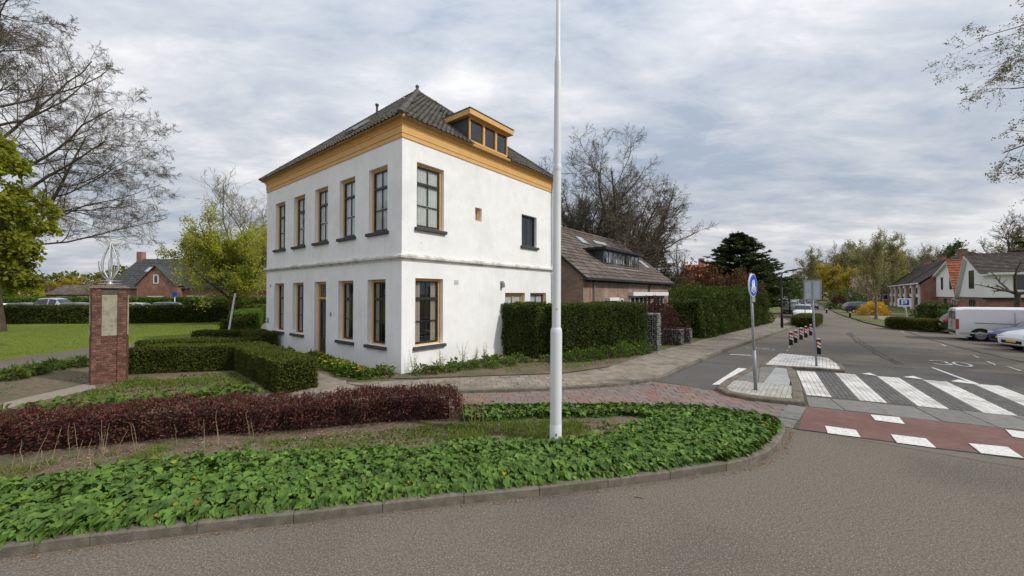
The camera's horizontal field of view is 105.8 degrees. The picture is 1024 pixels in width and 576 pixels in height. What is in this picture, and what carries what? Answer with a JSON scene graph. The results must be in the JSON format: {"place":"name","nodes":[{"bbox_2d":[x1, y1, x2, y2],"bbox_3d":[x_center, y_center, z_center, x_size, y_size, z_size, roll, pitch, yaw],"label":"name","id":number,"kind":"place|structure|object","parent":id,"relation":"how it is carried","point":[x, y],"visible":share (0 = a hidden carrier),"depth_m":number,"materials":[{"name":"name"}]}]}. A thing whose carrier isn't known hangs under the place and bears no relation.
{"place":"outdoors","nodes":[
{"label":"outdoors","id":0,"kind":"place"},
{"bbox_2d":[0,344,133,368],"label":"park path","id":1,"kind":"structure","parent":0,"point":[5,363],"depth_m":15.45,"materials":[{"name":"concrete"}]},
{"bbox_2d":[0,322,220,359],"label":"lawn","id":2,"kind":"structure","parent":0,"point":[148,327],"depth_m":23.58,"materials":[{"name":"green plant"}]},
{"bbox_2d":[0,132,65,297],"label":"maple tree","id":3,"kind":"object","parent":2,"relation":"on","point":[20,246],"visible":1,"depth_m":16.38,"materials":[{"name":"green plant"}]},
{"bbox_2d":[0,0,143,331],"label":"bare tree","id":4,"kind":"object","parent":2,"relation":"on","point":[7,41],"visible":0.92,"depth_m":26.01,"materials":[{"name":"brown plant"}]},
{"bbox_2d":[155,199,266,318],"bbox_3d":[-24.073,-1.891,32.442,10.825,9.894,8.502,0,-1,0],"label":"spring tree","id":5,"kind":"object","parent":2,"relation":"on","point":[237,263],"visible":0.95,"depth_m":30.96,"materials":[{"name":"green plant"}]},
{"bbox_2d":[0,324,764,533],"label":"planting soil","id":6,"kind":"structure","parent":0,"point":[44,383],"depth_m":7.04,"materials":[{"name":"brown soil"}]},
{"bbox_2d":[0,363,32,381],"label":"leafy plant","id":7,"kind":"object","parent":6,"relation":"on","point":[22,373],"visible":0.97,"depth_m":11.47,"materials":[{"name":"green plant"}]},
{"bbox_2d":[15,359,51,377],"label":"leafy plant","id":8,"kind":"object","parent":6,"relation":"on","point":[34,367],"visible":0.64,"depth_m":12.19,"materials":[{"name":"green plant"}]},
{"bbox_2d":[0,383,96,408],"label":"gravel patch","id":9,"kind":"object","parent":6,"relation":"on","point":[63,392],"visible":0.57,"depth_m":9.70,"materials":[{"name":"grey gravel"}]},
{"bbox_2d":[36,356,71,371],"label":"leafy plant","id":10,"kind":"object","parent":6,"relation":"on","point":[50,362],"visible":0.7,"depth_m":12.91,"materials":[{"name":"green plant"}]},
{"bbox_2d":[61,354,88,367],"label":"leafy plant","id":11,"kind":"object","parent":6,"relation":"on","point":[83,360],"visible":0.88,"depth_m":13.45,"materials":[{"name":"green plant"}]},
{"bbox_2d":[0,64,183,290],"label":"bare tree","id":12,"kind":"object","parent":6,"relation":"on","point":[115,176],"visible":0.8,"depth_m":29.80,"materials":[{"name":"brown plant"}]},
{"bbox_2d":[88,233,129,384],"bbox_3d":[-11.730,0.496,11.284,0.728,4.530,0.818,-1,-1,44],"label":"brick monument","id":13,"kind":"object","parent":6,"relation":"on","point":[108,332],"visible":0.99,"depth_m":11.09,"materials":[{"name":"brick"}]},
{"bbox_2d":[12,410,254,468],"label":"dry stems","id":14,"kind":"object","parent":6,"relation":"on","point":[103,442],"visible":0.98,"depth_m":6.14,"materials":[{"name":"beige plant"}]},
{"bbox_2d":[0,383,266,413],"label":"leafy weeds","id":15,"kind":"object","parent":6,"relation":"on","point":[56,401],"visible":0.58,"depth_m":9.20,"materials":[{"name":"green plant"}]},
{"bbox_2d":[3,303,265,323],"bbox_3d":[-48.181,2.277,33.938,54.221,1.863,3.583,0,-1,-1],"label":"hedge","id":16,"kind":"object","parent":6,"relation":"on","point":[60,314],"visible":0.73,"depth_m":33.18,"materials":[{"name":"green plant"}]},
{"bbox_2d":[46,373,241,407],"bbox_3d":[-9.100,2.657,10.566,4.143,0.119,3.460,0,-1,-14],"label":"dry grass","id":17,"kind":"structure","parent":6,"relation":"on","point":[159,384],"depth_m":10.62,"materials":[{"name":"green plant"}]},
{"bbox_2d":[59,371,249,406],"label":"grass","id":18,"kind":"structure","parent":6,"relation":"on","point":[174,379],"depth_m":10.86,"materials":[{"name":"green plant"}]},
{"bbox_2d":[70,372,249,396],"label":"weeds","id":19,"kind":"object","parent":6,"relation":"on","point":[205,380],"visible":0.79,"depth_m":10.78,"materials":[{"name":"green plant"}]},
{"bbox_2d":[132,335,261,346],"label":"hedge","id":20,"kind":"object","parent":6,"relation":"on","point":[207,339],"visible":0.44,"depth_m":14.79,"materials":[{"name":"green plant"}]},
{"bbox_2d":[128,340,319,393],"bbox_3d":[-8.651,2.315,12.353,7.823,0.991,2.873,0,-1,21],"label":"hedge","id":21,"kind":"object","parent":6,"relation":"on","point":[270,367],"visible":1,"depth_m":12.34,"materials":[{"name":"green plant"}]},
{"bbox_2d":[218,317,246,329],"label":"hedge","id":22,"kind":"object","parent":6,"relation":"on","point":[238,323],"visible":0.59,"depth_m":23.54,"materials":[{"name":"green plant"}]},
{"bbox_2d":[0,381,467,456],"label":"hedge","id":23,"kind":"object","parent":6,"relation":"on","point":[194,418],"visible":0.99,"depth_m":7.01,"materials":[{"name":"red plant"}]},
{"bbox_2d":[190,328,278,345],"bbox_3d":[-13.090,2.443,18.784,4.923,0.947,2.211,0,-1,17],"label":"hedge","id":24,"kind":"object","parent":6,"relation":"on","point":[268,336],"visible":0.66,"depth_m":18.52,"materials":[{"name":"green plant"}]},
{"bbox_2d":[228,303,265,328],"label":"hedge","id":25,"kind":"object","parent":6,"relation":"on","point":[254,317],"visible":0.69,"depth_m":26.24,"materials":[{"name":"green plant"}]},
{"bbox_2d":[5,418,629,477],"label":"weeds","id":26,"kind":"object","parent":6,"relation":"on","point":[369,436],"visible":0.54,"depth_m":6.83,"materials":[{"name":"green plant"}]},
{"bbox_2d":[0,415,641,478],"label":"grass","id":27,"kind":"structure","parent":6,"relation":"on","point":[167,449],"depth_m":6.40,"materials":[{"name":"green plant"}]},
{"bbox_2d":[0,400,782,549],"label":"ground cover bed","id":28,"kind":"object","parent":6,"relation":"on","point":[84,500],"visible":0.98,"depth_m":5.34,"materials":[{"name":"green plant"}]},
{"bbox_2d":[446,416,592,440],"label":"grass","id":29,"kind":"structure","parent":6,"relation":"on","point":[475,428],"depth_m":7.19,"materials":[{"name":"green plant"}]},
{"bbox_2d":[550,0,561,439],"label":"white mast","id":30,"kind":"object","parent":6,"relation":"on","point":[556,383],"visible":0.94,"depth_m":6.65,"materials":[{"name":"metal"}]},
{"bbox_2d":[29,295,884,327],"bbox_3d":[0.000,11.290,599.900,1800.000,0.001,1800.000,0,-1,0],"label":"ground","id":31,"kind":"structure","parent":0,"point":[839,314],"depth_m":38.89,"materials":[{"name":"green plant"}]},
{"bbox_2d":[17,264,128,296],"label":"woodland","id":32,"kind":"object","parent":31,"relation":"on","point":[70,276],"visible":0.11,"depth_m":127.50,"materials":[{"name":"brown plant"}]},
{"bbox_2d":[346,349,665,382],"bbox_3d":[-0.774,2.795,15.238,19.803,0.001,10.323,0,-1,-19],"label":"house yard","id":33,"kind":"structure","parent":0,"point":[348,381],"depth_m":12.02,"materials":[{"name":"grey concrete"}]},
{"bbox_2d":[258,85,552,373],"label":"white house","id":34,"kind":"structure","parent":33,"relation":"on","point":[399,230],"depth_m":14.82,"materials":[{"name":"paint"}]},
{"bbox_2d":[271,284,283,333],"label":"window","id":35,"kind":"structure","parent":34,"relation":"in","point":[280,286],"depth_m":18.74,"materials":[{"name":"paint"}]},
{"bbox_2d":[272,203,285,252],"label":"window","id":36,"kind":"structure","parent":34,"relation":"in","point":[281,236],"depth_m":18.66,"materials":[{"name":"glass"}]},
{"bbox_2d":[289,283,303,336],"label":"window","id":37,"kind":"structure","parent":34,"relation":"in","point":[299,318],"depth_m":17.45,"materials":[{"name":"paint"}]},
{"bbox_2d":[290,196,305,249],"bbox_3d":[-9.334,-2.900,17.105,1.300,2.328,0.336,-1,-1,39],"label":"window","id":38,"kind":"structure","parent":34,"relation":"in","point":[300,201],"depth_m":17.38,"materials":[{"name":"glass"}]},
{"bbox_2d":[311,188,328,245],"bbox_3d":[-7.735,-2.918,15.829,1.300,2.328,0.336,-1,-1,39],"label":"window","id":39,"kind":"structure","parent":34,"relation":"in","point":[322,194],"depth_m":16.08,"materials":[{"name":"glass"}]},
{"bbox_2d":[318,282,325,353],"bbox_3d":[-7.689,1.264,15.907,0.996,3.028,0.130,-1,-1,39],"label":"door","id":40,"kind":"structure","parent":34,"relation":"in","point":[321,340],"depth_m":16.12,"materials":[{"name":"paint"}]},
{"bbox_2d":[334,281,353,344],"bbox_3d":[-6.177,0.909,14.569,1.270,2.358,0.396,-1,-1,39],"label":"window","id":41,"kind":"structure","parent":34,"relation":"in","point":[345,308],"depth_m":14.89,"materials":[{"name":"paint"}]},
{"bbox_2d":[336,178,355,241],"bbox_3d":[-6.137,-2.936,14.554,1.300,2.328,0.336,-1,-1,39],"label":"window","id":42,"kind":"structure","parent":34,"relation":"in","point":[348,186],"depth_m":14.77,"materials":[{"name":"glass"}]},
{"bbox_2d":[363,280,386,350],"bbox_3d":[-4.578,0.891,13.294,1.270,2.358,0.397,-1,-1,39],"label":"window","id":43,"kind":"structure","parent":34,"relation":"in","point":[376,298],"depth_m":13.59,"materials":[{"name":"paint"}]},
{"bbox_2d":[365,166,388,236],"bbox_3d":[-4.539,-2.954,13.278,1.300,2.328,0.337,-1,-1,39],"label":"window","id":44,"kind":"structure","parent":34,"relation":"in","point":[379,177],"depth_m":13.48,"materials":[{"name":"paint"}]},
{"bbox_2d":[413,278,446,350],"bbox_3d":[-2.885,0.866,13.262,0.383,2.368,1.380,-1,-1,39],"label":"window","id":45,"kind":"structure","parent":34,"relation":"in","point":[434,298],"depth_m":13.52,"materials":[{"name":"paint"}]},
{"bbox_2d":[414,163,447,234],"bbox_3d":[-2.842,-3.044,13.335,0.336,2.288,1.360,-1,-1,39],"label":"window","id":46,"kind":"structure","parent":34,"relation":"in","point":[428,179],"depth_m":13.46,"materials":[{"name":"glass"}]},
{"bbox_2d":[0,328,1023,575],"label":"road","id":47,"kind":"structure","parent":0,"point":[818,504],"depth_m":4.26,"materials":[{"name":"grey asphalt"}]},
{"bbox_2d":[0,422,784,558],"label":"planting kerb","id":48,"kind":"structure","parent":47,"relation":"on","point":[62,541],"depth_m":4.63,"materials":[{"name":"concrete"}]},
{"bbox_2d":[0,428,795,562],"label":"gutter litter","id":49,"kind":"object","parent":47,"relation":"on","point":[461,505],"visible":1,"depth_m":4.87,"materials":[{"name":"brown plant"}]},
{"bbox_2d":[299,326,796,395],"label":"footway kerb","id":50,"kind":"structure","parent":47,"relation":"on","point":[610,384],"depth_m":10.99,"materials":[{"name":"concrete"}]},
{"bbox_2d":[716,365,804,405],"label":"traffic island","id":51,"kind":"structure","parent":47,"relation":"on","point":[778,385],"depth_m":10.59,"materials":[{"name":"concrete"}]},
{"bbox_2d":[748,273,757,389],"bbox_3d":[6.351,1.150,10.218,0.599,3.096,0.138,1,-1,-33],"label":"round sign","id":52,"kind":"object","parent":51,"relation":"on","point":[752,284],"visible":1,"depth_m":10.21,"materials":[{"name":"grey metal"}]},
{"bbox_2d":[797,371,1023,429],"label":"zebra crossing","id":53,"kind":"object","parent":47,"relation":"on","point":[995,406],"visible":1,"depth_m":9.71,"materials":[{"name":"white paint"}]},
{"bbox_2d":[0,0,1023,294],"label":"sky","id":54,"kind":"structure","parent":0,"point":[791,126],"materials":[{"name":"grey"}]},
{"bbox_2d":[286,381,805,428],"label":"cycle path","id":55,"kind":"structure","parent":0,"point":[680,393],"depth_m":9.81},
{"bbox_2d":[307,311,792,392],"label":"pavement","id":56,"kind":"structure","parent":0,"point":[786,315],"depth_m":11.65,"materials":[{"name":"concrete"}]},
{"bbox_2d":[351,307,780,381],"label":"garden","id":57,"kind":"object","parent":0,"point":[775,311],"visible":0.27,"depth_m":20.32,"materials":[{"name":"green plant"}]},
{"bbox_2d":[44,285,90,296],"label":"house","id":58,"kind":"structure","parent":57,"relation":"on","point":[70,290],"depth_m":78.89,"materials":[{"name":"grey brick"}]},
{"bbox_2d":[3,296,265,304],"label":"hedge","id":59,"kind":"object","parent":57,"relation":"on","point":[185,300],"visible":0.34,"depth_m":54.83,"materials":[{"name":"green plant"}]},
{"bbox_2d":[110,252,266,299],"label":"brick house","id":60,"kind":"structure","parent":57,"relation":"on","point":[142,276],"depth_m":61.99,"materials":[{"name":"brick"}]},
{"bbox_2d":[170,166,266,295],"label":"bare tree","id":61,"kind":"object","parent":57,"relation":"on","point":[227,201],"visible":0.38,"depth_m":55.35,"materials":[{"name":"green plant"}]},
{"bbox_2d":[317,351,657,379],"bbox_3d":[-1.079,2.772,15.069,15.245,0.001,6.738,0,-1,-20],"label":"flower bed","id":62,"kind":"object","parent":57,"relation":"on","point":[526,369],"visible":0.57,"depth_m":13.02,"materials":[{"name":"soil"}]},
{"bbox_2d":[501,300,550,357],"bbox_3d":[0.643,1.685,16.146,2.292,2.382,1.545,-1,-1,38],"label":"hedge","id":63,"kind":"object","parent":62,"relation":"on","point":[524,328],"visible":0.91,"depth_m":15.56,"materials":[{"name":"green plant"}]},
{"bbox_2d":[544,300,648,357],"bbox_3d":[3.603,1.713,16.409,5.011,2.381,1.498,0,-1,-27],"label":"hedge","id":64,"kind":"object","parent":62,"relation":"on","point":[598,324],"visible":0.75,"depth_m":15.78,"materials":[{"name":"green plant"}]},
{"bbox_2d":[540,153,661,252],"bbox_3d":[6.462,-4.818,37.044,15.331,16.064,14.339,0,-1,0],"label":"bare tree","id":65,"kind":"object","parent":57,"relation":"on","point":[582,218],"visible":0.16,"depth_m":35.17,"materials":[{"name":"brown plant"}]},
{"bbox_2d":[561,226,675,311],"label":"brick house","id":66,"kind":"structure","parent":57,"relation":"on","point":[596,268],"depth_m":23.63,"materials":[{"name":"brown tile"}]},
{"bbox_2d":[538,122,718,290],"bbox_3d":[9.296,-5.621,39.283,20.146,17.596,22.237,0,-1,0],"label":"bare tree","id":67,"kind":"object","parent":57,"relation":"on","point":[661,217],"visible":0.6,"depth_m":34.45,"materials":[{"name":"brown plant"}]},
{"bbox_2d":[643,313,661,350],"bbox_3d":[6.325,1.994,17.809,1.020,1.735,0.497,-1,-1,39],"label":"gabion","id":68,"kind":"object","parent":57,"relation":"on","point":[653,330],"visible":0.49,"depth_m":17.53,"materials":[{"name":"stone"}]},
{"bbox_2d":[643,296,691,345],"bbox_3d":[7.530,1.685,20.280,3.387,2.626,3.076,0,-1,-17],"label":"red shrub","id":69,"kind":"object","parent":57,"relation":"on","point":[667,323],"visible":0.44,"depth_m":19.75,"materials":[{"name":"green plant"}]},
{"bbox_2d":[680,263,730,287],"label":"copper shrub","id":70,"kind":"object","parent":57,"relation":"on","point":[706,280],"visible":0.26,"depth_m":42.51,"materials":[{"name":"brown plant"}]},
{"bbox_2d":[661,284,774,338],"bbox_3d":[15.904,1.365,28.810,3.526,3.603,17.506,-1,-1,45],"label":"hedge","id":71,"kind":"object","parent":57,"relation":"on","point":[708,311],"visible":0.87,"depth_m":24.30,"materials":[{"name":"green plant"}]},
{"bbox_2d":[719,266,766,305],"bbox_3d":[19.378,-0.107,33.013,4.575,3.642,2.997,0,-1,0],"label":"copper shrub","id":72,"kind":"object","parent":57,"relation":"on","point":[733,280],"visible":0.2,"depth_m":32.67,"materials":[{"name":"brown plant"}]},
{"bbox_2d":[692,231,803,300],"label":"conifer tree","id":73,"kind":"object","parent":57,"relation":"on","point":[731,249],"visible":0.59,"depth_m":45.36,"materials":[{"name":"green plant"}]},
{"bbox_2d":[760,353,844,372],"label":"traffic island","id":74,"kind":"structure","parent":0,"point":[802,362],"depth_m":14.33,"materials":[{"name":"concrete"}]},
{"bbox_2d":[803,280,821,365],"bbox_3d":[10.625,1.234,13.693,0.520,3.047,0.151,0,-1,19],"label":"traffic sign","id":75,"kind":"object","parent":74,"relation":"on","point":[812,290],"visible":1,"depth_m":13.66,"materials":[{"name":"grey metal"}]},
{"bbox_2d":[727,301,1023,467],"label":"street","id":76,"kind":"structure","parent":0,"point":[907,349],"depth_m":17.97,"materials":[{"name":"grey asphalt"}]},
{"bbox_2d":[658,351,752,389],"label":"cycle lane","id":77,"kind":"structure","parent":76,"relation":"on","point":[707,373],"depth_m":13.28,"materials":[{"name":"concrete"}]},
{"bbox_2d":[777,405,805,428],"bbox_3d":[6.021,2.765,8.390,0.382,0.036,1.883,-1,-1,43],"label":"tile strip","id":78,"kind":"object","parent":76,"relation":"on","point":[791,412],"visible":0.89,"depth_m":8.36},
{"bbox_2d":[790,313,822,327],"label":"hedge","id":79,"kind":"object","parent":76,"relation":"on","point":[802,319],"visible":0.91,"depth_m":30.57,"materials":[{"name":"green plant"}]},
{"bbox_2d":[794,245,822,285],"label":"street tree","id":80,"kind":"object","parent":76,"relation":"on","point":[811,271],"visible":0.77,"depth_m":117.50,"materials":[{"name":"green plant"}]},
{"bbox_2d":[796,371,1015,419],"bbox_3d":[11.454,2.777,9.491,7.430,0.001,5.420,-1,-1,31],"label":"crossing bed","id":81,"kind":"object","parent":76,"relation":"on","point":[806,402],"visible":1,"depth_m":9.83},
{"bbox_2d":[793,364,1023,387],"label":"street table","id":82,"kind":"object","parent":76,"relation":"on","point":[1002,379],"visible":0.71,"depth_m":12.63,"materials":[{"name":"concrete"}]},
{"bbox_2d":[799,407,1023,458],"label":"cycle crossing","id":83,"kind":"object","parent":76,"relation":"on","point":[949,435],"visible":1,"depth_m":7.52,"materials":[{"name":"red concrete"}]},
{"bbox_2d":[891,434,935,447],"bbox_3d":[7.155,2.729,6.928,0.496,0.001,0.561,-1,-1,33],"label":"road marking","id":84,"kind":"object","parent":83,"relation":"on","point":[912,440],"visible":1,"depth_m":6.92,"materials":[{"name":"paint"}]},
{"bbox_2d":[969,443,1022,457],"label":"road marking","id":85,"kind":"object","parent":83,"relation":"on","point":[994,450],"visible":1,"depth_m":6.48,"materials":[{"name":"paint"}]},
{"bbox_2d":[947,307,1023,340],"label":"panel van","id":86,"kind":"object","parent":76,"relation":"on","point":[976,323],"visible":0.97,"depth_m":21.48,"materials":[{"name":"white metal"}]},
{"bbox_2d":[987,321,1023,340],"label":"parked car","id":87,"kind":"object","parent":76,"relation":"on","point":[992,334],"visible":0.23,"depth_m":19.74,"materials":[{"name":"blue metal"}]},
{"bbox_2d":[997,328,1023,348],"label":"parked car","id":88,"kind":"object","parent":76,"relation":"on","point":[1014,339],"visible":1,"depth_m":18.01,"materials":[{"name":"white metal"}]},
{"bbox_2d":[817,301,947,331],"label":"verge","id":89,"kind":"structure","parent":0,"point":[898,311],"depth_m":47.80,"materials":[{"name":"green plant"}]},
{"bbox_2d":[811,241,855,289],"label":"street tree","id":90,"kind":"object","parent":89,"relation":"on","point":[839,259],"visible":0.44,"depth_m":103.63,"materials":[{"name":"green plant"}]},
{"bbox_2d":[815,261,852,303],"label":"street tree","id":91,"kind":"object","parent":89,"relation":"on","point":[829,279],"visible":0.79,"depth_m":81.80,"materials":[{"name":"yellow plant"}]},
{"bbox_2d":[823,286,870,309],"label":"green shrub","id":92,"kind":"object","parent":89,"relation":"on","point":[860,298],"visible":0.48,"depth_m":63.58,"materials":[{"name":"green plant"}]},
{"bbox_2d":[842,239,867,270],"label":"street tree","id":93,"kind":"object","parent":89,"relation":"on","point":[849,246],"visible":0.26,"depth_m":98.06,"materials":[{"name":"green plant"}]},
{"bbox_2d":[839,265,872,296],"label":"street tree","id":94,"kind":"object","parent":89,"relation":"on","point":[845,278],"visible":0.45,"depth_m":75.41,"materials":[{"name":"yellow plant"}]},
{"bbox_2d":[850,225,892,318],"bbox_3d":[36.576,-1.515,39.242,3.476,9.357,2.746,0,-1,31],"label":"street tree","id":95,"kind":"object","parent":89,"relation":"on","point":[875,263],"visible":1,"depth_m":38.95,"materials":[{"name":"green plant"}]},
{"bbox_2d":[852,301,892,315],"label":"forsythia bush","id":96,"kind":"object","parent":89,"relation":"on","point":[871,306],"visible":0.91,"depth_m":45.62,"materials":[{"name":"yellow plant"}]},
{"bbox_2d":[860,231,911,304],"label":"street tree","id":97,"kind":"object","parent":89,"relation":"on","point":[896,260],"visible":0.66,"depth_m":83.10,"materials":[{"name":"green plant"}]},
{"bbox_2d":[887,259,938,306],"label":"terrace house","id":98,"kind":"structure","parent":89,"relation":"on","point":[893,294],"depth_m":77.77,"materials":[{"name":"red brick"}]},
{"bbox_2d":[883,316,947,330],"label":"hedge","id":99,"kind":"object","parent":89,"relation":"on","point":[918,323],"visible":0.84,"depth_m":27.60,"materials":[{"name":"green plant"}]},
{"bbox_2d":[894,255,948,307],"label":"terrace house","id":100,"kind":"structure","parent":89,"relation":"on","point":[903,290],"depth_m":68.81,"materials":[{"name":"red brick"}]},
{"bbox_2d":[914,301,945,318],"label":"hedge","id":101,"kind":"object","parent":89,"relation":"on","point":[926,310],"visible":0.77,"depth_m":38.81,"materials":[{"name":"green plant"}]},
{"bbox_2d":[905,248,976,309],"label":"terrace house","id":102,"kind":"structure","parent":89,"relation":"on","point":[922,287],"depth_m":58.53,"materials":[{"name":"red brick"}]},
{"bbox_2d":[920,238,969,264],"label":"street tree","id":103,"kind":"object","parent":89,"relation":"on","point":[952,251],"visible":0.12,"depth_m":90.54,"materials":[{"name":"green plant"}]},
{"bbox_2d":[932,253,980,307],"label":"gabled house","id":104,"kind":"structure","parent":89,"relation":"on","point":[946,274],"depth_m":51.05,"materials":[{"name":"white brick"}]},
{"bbox_2d":[921,0,1023,206],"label":"overhanging tree","id":105,"kind":"object","parent":89,"relation":"on","point":[1003,70],"visible":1,"depth_m":18.10,"materials":[{"name":"brown plant"}]},
{"bbox_2d":[954,252,1023,306],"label":"gabled house","id":106,"kind":"structure","parent":89,"relation":"on","point":[976,268],"depth_m":40.51,"materials":[{"name":"white paint"}]},
{"bbox_2d":[972,209,1023,253],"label":"street tree","id":107,"kind":"object","parent":89,"relation":"on","point":[1013,237],"visible":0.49,"depth_m":73.52,"materials":[{"name":"brown plant"}]},
{"bbox_2d":[973,259,1023,306],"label":"pollard tree","id":108,"kind":"object","parent":89,"relation":"on","point":[1017,297],"visible":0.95,"depth_m":30.02,"materials":[{"name":"brown plant"}]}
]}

